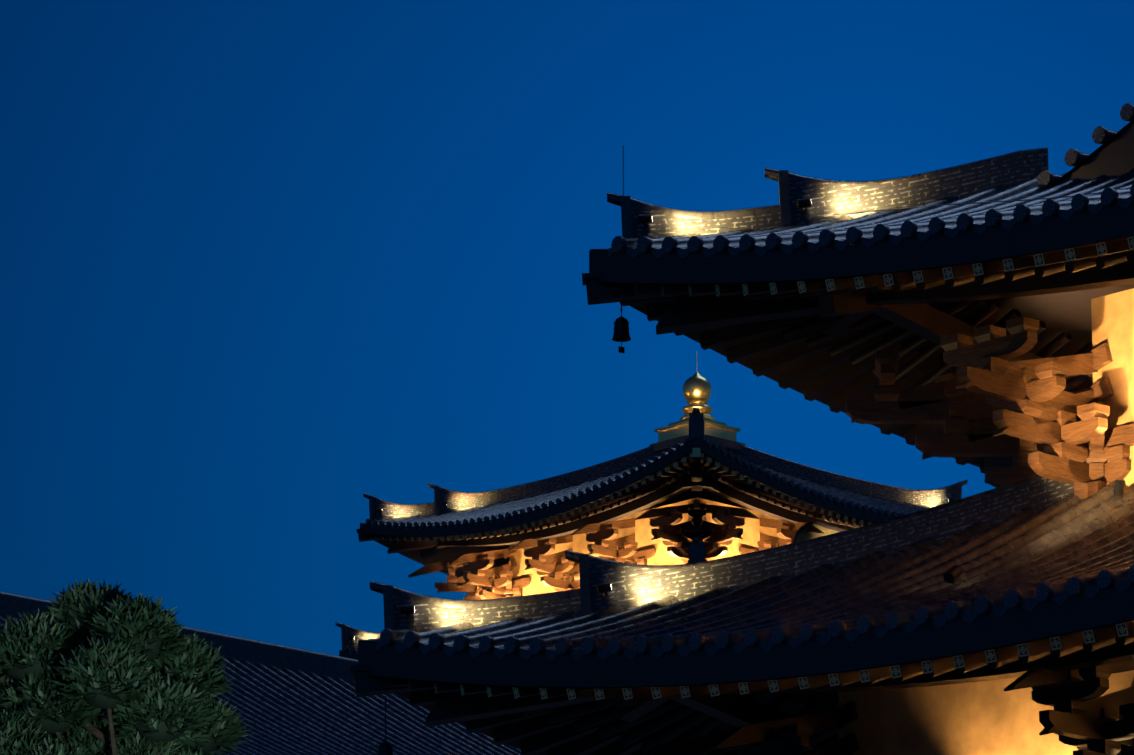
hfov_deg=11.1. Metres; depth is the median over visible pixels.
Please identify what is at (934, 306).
rafters
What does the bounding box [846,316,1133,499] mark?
hall brackets
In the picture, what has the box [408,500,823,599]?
pavilion brackets
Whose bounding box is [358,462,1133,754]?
hall roof
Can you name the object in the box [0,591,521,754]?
side hall roof
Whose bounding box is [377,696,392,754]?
wind bell
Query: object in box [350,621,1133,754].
roof eaves
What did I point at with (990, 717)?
hall walls
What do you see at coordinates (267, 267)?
sky
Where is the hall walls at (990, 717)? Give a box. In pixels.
[838,288,1133,754]
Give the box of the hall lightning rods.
[623,146,1130,216]
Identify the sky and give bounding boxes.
[0,0,1133,655]
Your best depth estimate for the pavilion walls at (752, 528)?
166.31 m
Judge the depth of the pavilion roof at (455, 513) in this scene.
170.32 m
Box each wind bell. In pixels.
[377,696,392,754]
[612,304,630,352]
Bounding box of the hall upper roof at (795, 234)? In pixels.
[589,103,1133,466]
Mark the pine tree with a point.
(115, 684)
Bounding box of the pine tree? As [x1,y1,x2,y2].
[0,578,253,754]
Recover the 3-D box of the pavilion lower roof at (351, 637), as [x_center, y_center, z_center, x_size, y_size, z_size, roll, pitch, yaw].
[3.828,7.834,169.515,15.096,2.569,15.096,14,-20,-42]
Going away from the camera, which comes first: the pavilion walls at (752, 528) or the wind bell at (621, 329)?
the wind bell at (621, 329)
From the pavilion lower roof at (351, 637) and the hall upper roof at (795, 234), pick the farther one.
the pavilion lower roof at (351, 637)
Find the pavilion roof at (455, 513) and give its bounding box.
[360,351,967,577]
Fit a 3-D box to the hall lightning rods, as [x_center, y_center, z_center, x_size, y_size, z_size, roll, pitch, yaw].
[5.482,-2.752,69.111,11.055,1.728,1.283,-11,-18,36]
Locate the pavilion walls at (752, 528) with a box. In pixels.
[509,498,845,595]
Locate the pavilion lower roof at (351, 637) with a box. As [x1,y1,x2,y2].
[335,537,704,659]
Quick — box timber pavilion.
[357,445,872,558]

